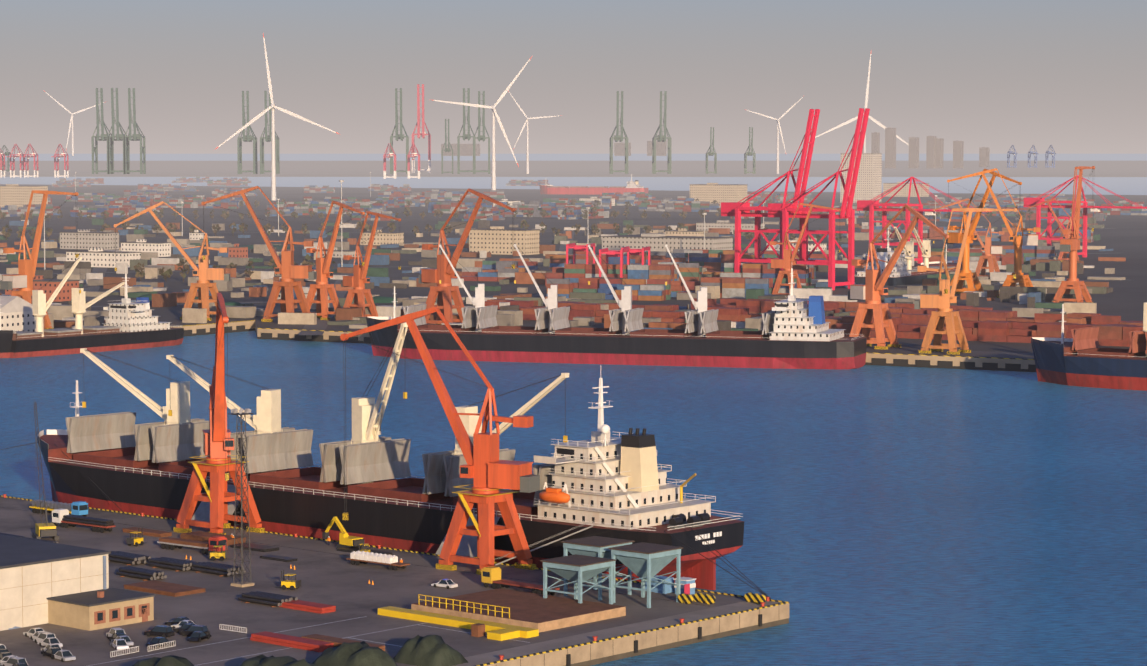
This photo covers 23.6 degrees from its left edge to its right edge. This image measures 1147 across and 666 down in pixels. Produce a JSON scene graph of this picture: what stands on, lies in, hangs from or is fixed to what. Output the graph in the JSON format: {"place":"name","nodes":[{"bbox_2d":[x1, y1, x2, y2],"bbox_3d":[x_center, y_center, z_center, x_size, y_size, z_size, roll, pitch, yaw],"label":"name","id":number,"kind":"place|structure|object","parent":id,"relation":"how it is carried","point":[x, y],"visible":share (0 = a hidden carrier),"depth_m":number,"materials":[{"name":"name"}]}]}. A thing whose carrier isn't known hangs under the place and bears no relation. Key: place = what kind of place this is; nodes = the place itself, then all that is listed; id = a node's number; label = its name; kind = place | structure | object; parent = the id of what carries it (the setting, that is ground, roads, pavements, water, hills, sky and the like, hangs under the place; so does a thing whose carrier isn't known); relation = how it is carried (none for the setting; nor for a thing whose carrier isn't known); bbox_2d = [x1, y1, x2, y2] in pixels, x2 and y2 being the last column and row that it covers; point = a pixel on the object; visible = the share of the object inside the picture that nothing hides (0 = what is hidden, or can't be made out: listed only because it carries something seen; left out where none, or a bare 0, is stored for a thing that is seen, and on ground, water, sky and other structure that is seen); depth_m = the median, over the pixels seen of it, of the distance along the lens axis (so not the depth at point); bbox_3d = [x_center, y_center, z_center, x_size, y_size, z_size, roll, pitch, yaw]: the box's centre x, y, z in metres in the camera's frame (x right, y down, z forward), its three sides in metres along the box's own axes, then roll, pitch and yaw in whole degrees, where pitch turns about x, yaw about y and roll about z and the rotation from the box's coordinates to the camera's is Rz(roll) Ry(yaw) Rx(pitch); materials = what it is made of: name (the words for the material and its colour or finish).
{"place":"outdoors","nodes":[
{"label":"outdoors","id":0,"kind":"place"},
{"bbox_2d":[0,184,47,208],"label":"building","id":1,"kind":"structure","parent":0,"point":[15,194],"depth_m":3500.74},
{"bbox_2d":[43,90,104,155],"bbox_3d":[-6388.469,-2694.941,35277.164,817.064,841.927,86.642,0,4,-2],"label":"wind turbine","id":2,"kind":"object","parent":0,"point":[71,119],"visible":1,"depth_m":35240.94,"materials":[{"name":"grey"}]},
{"bbox_2d":[120,239,171,256],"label":"building","id":3,"kind":"structure","parent":0,"point":[162,249],"depth_m":1996.66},
{"bbox_2d":[159,319,254,335],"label":"quay","id":4,"kind":"structure","parent":0,"point":[203,331],"depth_m":1226.26,"materials":[{"name":"grey"}]},
{"bbox_2d":[228,244,247,257],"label":"building","id":5,"kind":"structure","parent":0,"point":[237,250],"depth_m":1878.79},
{"bbox_2d":[0,494,788,665],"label":"quay ground","id":6,"kind":"structure","parent":0,"point":[325,572],"depth_m":469.21,"materials":[{"name":"concrete"}]},
{"bbox_2d":[32,403,58,540],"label":"crawler crane","id":7,"kind":"object","parent":6,"relation":"on","point":[46,529],"visible":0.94,"depth_m":554.39,"materials":[{"name":"metal"}]},
{"bbox_2d":[0,535,110,630],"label":"white warehouse","id":8,"kind":"structure","parent":6,"relation":"on","point":[34,574],"depth_m":456.31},
{"bbox_2d":[29,499,87,516],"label":"flatbed truck","id":9,"kind":"object","parent":6,"relation":"on","point":[78,508],"visible":0.77,"depth_m":587.86,"materials":[{"name":"blue"}]},
{"bbox_2d":[52,508,115,532],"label":"flatbed truck","id":10,"kind":"object","parent":6,"relation":"on","point":[63,517],"visible":0.98,"depth_m":567.91,"materials":[{"name":"white"}]},
{"bbox_2d":[46,588,154,630],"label":"office","id":11,"kind":"structure","parent":6,"relation":"on","point":[100,609],"depth_m":453.37,"materials":[{"name":"brick"}]},
{"bbox_2d":[0,532,297,606],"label":"pipe bundles","id":12,"kind":"object","parent":6,"relation":"on","point":[258,597],"visible":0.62,"depth_m":507.49,"materials":[{"name":"metal"}]},
{"bbox_2d":[144,625,174,637],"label":"car","id":13,"kind":"object","parent":6,"relation":"on","point":[163,631],"visible":0.96,"depth_m":442.21,"materials":[{"name":"black"}]},
{"bbox_2d":[157,536,226,554],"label":"flatbed truck","id":14,"kind":"object","parent":6,"relation":"on","point":[167,543],"visible":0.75,"depth_m":535.14,"materials":[{"name":"red"}]},
{"bbox_2d":[179,625,209,635],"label":"car","id":15,"kind":"object","parent":6,"relation":"on","point":[191,629],"visible":0.69,"depth_m":442.77,"materials":[{"name":"black"}]},
{"bbox_2d":[174,293,264,534],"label":"portal crane","id":16,"kind":"object","parent":6,"relation":"on","point":[218,463],"visible":0.96,"depth_m":560.54,"materials":[{"name":"orange"}]},
{"bbox_2d":[208,542,232,560],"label":"forklift","id":17,"kind":"object","parent":6,"relation":"on","point":[221,555],"visible":0.96,"depth_m":524.85,"materials":[{"name":"yellow paint"}]},
{"bbox_2d":[0,626,467,665],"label":"tarped piles","id":18,"kind":"object","parent":6,"relation":"on","point":[429,650],"visible":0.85,"depth_m":411.01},
{"bbox_2d":[228,408,253,586],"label":"floodlight tower","id":19,"kind":"structure","parent":6,"relation":"on","point":[241,451],"depth_m":493.61,"materials":[{"name":"grey"}]},
{"bbox_2d":[275,570,300,589],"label":"forklift","id":20,"kind":"object","parent":6,"relation":"on","point":[291,584],"visible":0.92,"depth_m":490.07,"materials":[{"name":"yellow paint"}]},
{"bbox_2d":[322,516,363,547],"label":"yellow excavator","id":21,"kind":"object","parent":6,"relation":"on","point":[346,540],"visible":0.79,"depth_m":540.30,"materials":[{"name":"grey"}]},
{"bbox_2d":[122,527,625,651],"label":"stacked cargo materials","id":22,"kind":"object","parent":6,"relation":"on","point":[499,614],"visible":0.92,"depth_m":460.62,"materials":[{"name":"yellow paint"}]},
{"bbox_2d":[110,534,765,656],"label":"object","id":23,"kind":"object","parent":6,"relation":"on","point":[685,596],"visible":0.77,"depth_m":485.87,"materials":[{"name":"white"}]},
{"bbox_2d":[340,307,539,574],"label":"portal crane","id":24,"kind":"object","parent":6,"relation":"on","point":[488,471],"visible":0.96,"depth_m":512.46,"materials":[{"name":"orange"}]},
{"bbox_2d":[481,566,559,594],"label":"flatbed truck","id":25,"kind":"object","parent":6,"relation":"on","point":[491,575],"visible":0.88,"depth_m":491.10,"materials":[{"name":"yellow"}]},
{"bbox_2d":[540,554,615,604],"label":"hopper","id":26,"kind":"object","parent":6,"relation":"on","point":[576,570],"visible":0.94,"depth_m":470.62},
{"bbox_2d":[561,536,634,600],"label":"hopper","id":27,"kind":"object","parent":6,"relation":"on","point":[595,546],"visible":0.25,"depth_m":481.98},
{"bbox_2d":[609,542,682,607],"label":"hopper","id":28,"kind":"object","parent":6,"relation":"on","point":[644,562],"visible":0.98,"depth_m":474.69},
{"bbox_2d":[441,144,479,155],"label":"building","id":29,"kind":"structure","parent":0,"point":[466,149],"depth_m":35286.08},
{"bbox_2d":[0,331,1146,665],"bbox_3d":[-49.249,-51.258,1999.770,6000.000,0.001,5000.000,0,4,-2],"label":"sea water","id":30,"kind":"structure","parent":0,"point":[922,517],"depth_m":720.73,"materials":[{"name":"liquid"}]},
{"bbox_2d":[0,257,183,357],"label":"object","id":31,"kind":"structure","parent":30,"relation":"in","point":[129,325],"depth_m":1116.52,"materials":[{"name":"paint"}]},
{"bbox_2d":[1,322,770,598],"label":"cargo ship","id":32,"kind":"object","parent":30,"relation":"on","point":[601,482],"visible":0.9,"depth_m":560.31,"materials":[{"name":"black paint"}]},
{"bbox_2d":[366,244,866,368],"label":"cargo ship","id":33,"kind":"object","parent":30,"relation":"on","point":[796,334],"visible":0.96,"depth_m":1051.21,"materials":[{"name":"black paint"}]},
{"bbox_2d":[854,227,961,285],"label":"white ship","id":34,"kind":"object","parent":30,"relation":"on","point":[903,272],"visible":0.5,"depth_m":1592.49,"materials":[{"name":"paint"}]},
{"bbox_2d":[1031,302,1146,390],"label":"ship","id":35,"kind":"object","parent":30,"relation":"on","point":[1080,358],"visible":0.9,"depth_m":950.58,"materials":[{"name":"blue paint"}]},
{"bbox_2d":[0,161,1146,371],"bbox_3d":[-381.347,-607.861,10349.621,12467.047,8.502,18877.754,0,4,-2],"label":"ground","id":36,"kind":"structure","parent":0,"point":[1126,299],"depth_m":2973.45,"materials":[{"name":"concrete"}]},
{"bbox_2d":[7,144,23,177],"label":"gantry crane","id":37,"kind":"object","parent":36,"relation":"on","point":[19,154],"visible":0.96,"depth_m":7644.11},
{"bbox_2d":[0,296,35,331],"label":"superstructure","id":38,"kind":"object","parent":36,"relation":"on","point":[17,313],"depth_m":1143.11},
{"bbox_2d":[21,144,38,177],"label":"gantry crane","id":39,"kind":"object","parent":36,"relation":"on","point":[33,154],"visible":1,"depth_m":7652.37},
{"bbox_2d":[0,190,78,328],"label":"crane","id":40,"kind":"object","parent":36,"relation":"on","point":[22,280],"visible":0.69,"depth_m":1172.39,"materials":[{"name":"orange"}]},
{"bbox_2d":[5,275,79,301],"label":"building","id":41,"kind":"structure","parent":36,"relation":"on","point":[51,286],"depth_m":1408.88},
{"bbox_2d":[51,144,68,177],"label":"gantry crane","id":42,"kind":"object","parent":36,"relation":"on","point":[63,154],"visible":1,"depth_m":7646.79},
{"bbox_2d":[59,229,119,249],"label":"building","id":43,"kind":"structure","parent":36,"relation":"on","point":[87,238],"depth_m":2137.93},
{"bbox_2d":[91,88,113,173],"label":"gantry crane","id":44,"kind":"object","parent":36,"relation":"on","point":[103,136],"visible":0.9,"depth_m":8776.41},
{"bbox_2d":[66,248,140,267],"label":"building","id":45,"kind":"structure","parent":36,"relation":"on","point":[97,257],"depth_m":1813.29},
{"bbox_2d":[107,88,128,173],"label":"gantry crane","id":46,"kind":"object","parent":36,"relation":"on","point":[120,137],"visible":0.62,"depth_m":8776.60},
{"bbox_2d":[124,88,145,173],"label":"gantry crane","id":47,"kind":"object","parent":36,"relation":"on","point":[136,137],"visible":0.98,"depth_m":8781.06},
{"bbox_2d":[114,201,229,320],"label":"crane","id":48,"kind":"object","parent":36,"relation":"on","point":[206,274],"visible":0.79,"depth_m":1253.99,"materials":[{"name":"orange"}]},
{"bbox_2d":[4,245,465,311],"bbox_3d":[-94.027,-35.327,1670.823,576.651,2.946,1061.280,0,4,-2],"label":"stockpiles","id":49,"kind":"object","parent":36,"relation":"on","point":[378,299],"visible":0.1,"depth_m":1396.31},
{"bbox_2d":[237,91,257,173],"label":"gantry crane","id":50,"kind":"object","parent":36,"relation":"on","point":[248,138],"visible":0.98,"depth_m":8793.89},
{"bbox_2d":[201,186,316,321],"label":"crane","id":51,"kind":"object","parent":36,"relation":"on","point":[287,269],"visible":0.85,"depth_m":1237.90,"materials":[{"name":"orange"}]},
{"bbox_2d":[260,91,279,173],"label":"gantry crane","id":52,"kind":"object","parent":36,"relation":"on","point":[267,138],"visible":0.9,"depth_m":8796.21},
{"bbox_2d":[216,34,340,199],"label":"wind turbine","id":53,"kind":"object","parent":36,"relation":"on","point":[273,106],"visible":0.94,"depth_m":4198.74,"materials":[{"name":"grey"}]},
{"bbox_2d":[304,201,364,319],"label":"crane","id":54,"kind":"object","parent":36,"relation":"on","point":[321,286],"visible":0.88,"depth_m":1255.45,"materials":[{"name":"orange"}]},
{"bbox_2d":[341,211,400,316],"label":"crane","id":55,"kind":"object","parent":36,"relation":"on","point":[358,280],"visible":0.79,"depth_m":1239.19,"materials":[{"name":"orange"}]},
{"bbox_2d":[360,230,403,244],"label":"building","id":56,"kind":"structure","parent":36,"relation":"on","point":[381,238],"depth_m":2231.76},
{"bbox_2d":[383,143,395,178],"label":"gantry crane","id":57,"kind":"object","parent":36,"relation":"on","point":[384,163],"visible":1,"depth_m":7356.46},
{"bbox_2d":[390,88,408,173],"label":"gantry crane","id":58,"kind":"object","parent":36,"relation":"on","point":[400,136],"visible":0.83,"depth_m":8802.43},
{"bbox_2d":[412,84,430,172],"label":"gantry crane","id":59,"kind":"object","parent":36,"relation":"on","point":[422,134],"visible":0.96,"depth_m":9269.33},
{"bbox_2d":[441,119,452,173],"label":"gantry crane","id":60,"kind":"object","parent":36,"relation":"on","point":[446,148],"visible":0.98,"depth_m":8830.76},
{"bbox_2d":[457,88,475,173],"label":"gantry crane","id":61,"kind":"object","parent":36,"relation":"on","point":[468,136],"visible":0.94,"depth_m":8814.66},
{"bbox_2d":[419,188,515,324],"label":"crane","id":62,"kind":"object","parent":36,"relation":"on","point":[445,289],"visible":0.77,"depth_m":1193.37,"materials":[{"name":"orange"}]},
{"bbox_2d":[432,57,531,189],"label":"wind turbine","id":63,"kind":"object","parent":36,"relation":"on","point":[493,172],"visible":0.92,"depth_m":4421.85,"materials":[{"name":"grey"}]},
{"bbox_2d":[474,91,489,173],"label":"gantry crane","id":64,"kind":"object","parent":36,"relation":"on","point":[481,137],"visible":0.88,"depth_m":8810.85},
{"bbox_2d":[44,172,937,269],"bbox_3d":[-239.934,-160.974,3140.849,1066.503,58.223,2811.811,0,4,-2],"label":"yard light masts","id":65,"kind":"object","parent":36,"relation":"on","point":[341,181],"visible":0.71,"depth_m":1890.06,"materials":[{"name":"grey"}]},
{"bbox_2d":[469,226,539,254],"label":"building","id":66,"kind":"structure","parent":36,"relation":"on","point":[495,239],"depth_m":2036.38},
{"bbox_2d":[0,196,1052,281],"bbox_3d":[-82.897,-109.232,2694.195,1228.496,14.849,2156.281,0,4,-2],"label":"warehouses","id":67,"kind":"structure","parent":36,"relation":"on","point":[543,214],"depth_m":2500.17,"materials":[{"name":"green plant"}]},
{"bbox_2d":[508,91,555,173],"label":"wind turbine","id":68,"kind":"object","parent":36,"relation":"on","point":[527,150],"visible":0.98,"depth_m":8862.88,"materials":[{"name":"grey"}]},
{"bbox_2d":[0,218,1125,334],"bbox_3d":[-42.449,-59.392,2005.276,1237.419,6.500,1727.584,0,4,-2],"label":"shipping containers","id":69,"kind":"object","parent":36,"relation":"on","point":[508,314],"visible":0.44,"depth_m":1551.59,"materials":[{"name":"metal"}]},
{"bbox_2d":[0,177,1146,221],"bbox_3d":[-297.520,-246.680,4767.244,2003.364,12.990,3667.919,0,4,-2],"label":"city buildings","id":70,"kind":"structure","parent":36,"relation":"on","point":[129,202],"depth_m":3478.50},
{"bbox_2d":[566,243,594,263],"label":"gantry crane","id":71,"kind":"object","parent":36,"relation":"on","point":[574,246],"visible":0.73,"depth_m":1624.63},
{"bbox_2d":[599,248,628,277],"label":"gantry crane","id":72,"kind":"object","parent":36,"relation":"on","point":[612,253],"visible":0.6,"depth_m":1532.50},
{"bbox_2d":[609,91,627,173],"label":"gantry crane","id":73,"kind":"object","parent":36,"relation":"on","point":[617,137],"visible":0.98,"depth_m":8833.70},
{"bbox_2d":[621,246,649,264],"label":"gantry crane","id":74,"kind":"object","parent":36,"relation":"on","point":[636,251],"visible":0.4,"depth_m":1568.04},
{"bbox_2d":[257,325,1036,371],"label":"quay","id":75,"kind":"structure","parent":36,"relation":"on","point":[963,365],"depth_m":1045.38,"materials":[{"name":"grey"}]},
{"bbox_2d":[914,208,1016,354],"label":"crane","id":76,"kind":"object","parent":75,"relation":"on","point":[941,301],"visible":1,"depth_m":1045.62,"materials":[{"name":"orange"}]},
{"bbox_2d":[652,91,671,173],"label":"gantry crane","id":77,"kind":"object","parent":36,"relation":"on","point":[660,137],"visible":1,"depth_m":8839.47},
{"bbox_2d":[601,233,732,252],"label":"building","id":78,"kind":"structure","parent":36,"relation":"on","point":[656,241],"depth_m":1949.42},
{"bbox_2d":[706,127,716,173],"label":"gantry crane","id":79,"kind":"object","parent":36,"relation":"on","point":[711,153],"visible":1,"depth_m":8867.01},
{"bbox_2d":[689,183,747,205],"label":"building","id":80,"kind":"structure","parent":36,"relation":"on","point":[717,192],"depth_m":3801.97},
{"bbox_2d":[744,127,755,173],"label":"gantry crane","id":81,"kind":"object","parent":36,"relation":"on","point":[749,153],"visible":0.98,"depth_m":8871.05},
{"bbox_2d":[721,109,819,272],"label":"gantry crane","id":82,"kind":"object","parent":36,"relation":"on","point":[738,210],"visible":0.69,"depth_m":1553.09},
{"bbox_2d":[744,95,804,173],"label":"wind turbine","id":83,"kind":"object","parent":36,"relation":"on","point":[777,157],"visible":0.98,"depth_m":8889.08,"materials":[{"name":"grey"}]},
{"bbox_2d":[459,226,1093,300],"bbox_3d":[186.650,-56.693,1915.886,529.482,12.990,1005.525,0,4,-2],"label":"container yard","id":84,"kind":"structure","parent":36,"relation":"on","point":[658,272],"depth_m":1565.52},
{"bbox_2d":[768,203,840,295],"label":"crane","id":85,"kind":"object","parent":36,"relation":"on","point":[786,262],"visible":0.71,"depth_m":1432.39,"materials":[{"name":"orange"}]},
{"bbox_2d":[474,298,1142,346],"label":"shipping containers","id":86,"kind":"object","parent":36,"relation":"on","point":[989,324],"visible":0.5,"depth_m":1170.16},
{"bbox_2d":[768,108,869,289],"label":"gantry crane","id":87,"kind":"object","parent":36,"relation":"on","point":[830,261],"visible":0.85,"depth_m":1522.38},
{"bbox_2d":[815,53,908,152],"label":"wind turbine","id":88,"kind":"object","parent":36,"relation":"on","point":[870,117],"visible":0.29,"depth_m":13679.18,"materials":[{"name":"grey"}]},
{"bbox_2d":[848,204,948,349],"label":"crane","id":89,"kind":"object","parent":36,"relation":"on","point":[871,291],"visible":0.85,"depth_m":1072.78,"materials":[{"name":"orange"}]},
{"bbox_2d":[857,177,991,263],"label":"gantry crane","id":90,"kind":"object","parent":36,"relation":"on","point":[871,206],"visible":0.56,"depth_m":1872.51,"materials":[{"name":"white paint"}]},
{"bbox_2d":[926,136,936,167],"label":"tower","id":91,"kind":"structure","parent":36,"relation":"on","point":[930,151],"depth_m":11495.50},
{"bbox_2d":[935,138,943,167],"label":"tower","id":92,"kind":"structure","parent":36,"relation":"on","point":[939,146],"depth_m":11497.71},
{"bbox_2d":[933,198,1005,277],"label":"crane","id":93,"kind":"object","parent":36,"relation":"on","point":[988,249],"visible":0.75,"depth_m":1634.23,"materials":[{"name":"orange"}]},
{"bbox_2d":[945,169,1021,293],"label":"crane","id":94,"kind":"object","parent":36,"relation":"on","point":[968,276],"visible":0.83,"depth_m":1464.43,"materials":[{"name":"orange"}]},
{"bbox_2d":[947,168,1042,297],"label":"crane","id":95,"kind":"object","parent":36,"relation":"on","point":[1022,279],"visible":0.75,"depth_m":1436.34,"materials":[{"name":"orange"}]},
{"bbox_2d":[1029,199,1082,261],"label":"crane","id":96,"kind":"object","parent":36,"relation":"on","point":[1063,254],"visible":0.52,"depth_m":1900.89,"materials":[{"name":"orange"}]},
{"bbox_2d":[1053,166,1094,302],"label":"crane","id":97,"kind":"object","parent":36,"relation":"on","point":[1071,245],"visible":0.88,"depth_m":1370.98,"materials":[{"name":"orange"}]},
{"bbox_2d":[1023,175,1146,256],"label":"gantry crane","id":98,"kind":"object","parent":36,"relation":"on","point":[1030,201],"visible":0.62,"depth_m":1980.77,"materials":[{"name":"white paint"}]},
{"bbox_2d":[0,154,1146,194],"bbox_3d":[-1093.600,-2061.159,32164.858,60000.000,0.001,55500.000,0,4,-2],"label":"sea water","id":99,"kind":"structure","parent":0,"point":[1116,185],"depth_m":7611.26,"materials":[{"name":"liquid"}]},
{"bbox_2d":[539,174,647,194],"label":"red ship","id":100,"kind":"object","parent":99,"relation":"on","point":[633,186],"visible":0.77,"depth_m":4771.14,"materials":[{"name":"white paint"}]},
{"bbox_2d":[647,141,666,155],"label":"buildings","id":101,"kind":"structure","parent":0,"point":[661,148],"depth_m":35458.22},
{"bbox_2d":[665,228,707,236],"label":"building","id":102,"kind":"structure","parent":0,"point":[682,232],"depth_m":2394.87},
{"bbox_2d":[696,220,764,231],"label":"building","id":103,"kind":"structure","parent":0,"point":[724,224],"depth_m":2602.61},
{"bbox_2d":[767,240,825,250],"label":"building","id":104,"kind":"structure","parent":0,"point":[811,245],"depth_m":2108.91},
{"bbox_2d":[840,152,881,202],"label":"building","id":105,"kind":"structure","parent":0,"point":[869,183],"depth_m":4030.00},
{"bbox_2d":[885,127,895,167],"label":"tower","id":106,"kind":"structure","parent":0,"point":[890,147],"depth_m":11487.72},
{"bbox_2d":[883,182,928,196],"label":"building","id":107,"kind":"structure","parent":0,"point":[904,191],"depth_m":4552.02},
{"bbox_2d":[909,137,918,167],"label":"tower","id":108,"kind":"structure","parent":0,"point":[913,152],"depth_m":11492.75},
{"bbox_2d":[953,140,963,167],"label":"tower","id":109,"kind":"structure","parent":0,"point":[958,149],"depth_m":11500.27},
{"bbox_2d":[979,147,989,166],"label":"tower","id":110,"kind":"structure","parent":0,"point":[984,156],"depth_m":12298.83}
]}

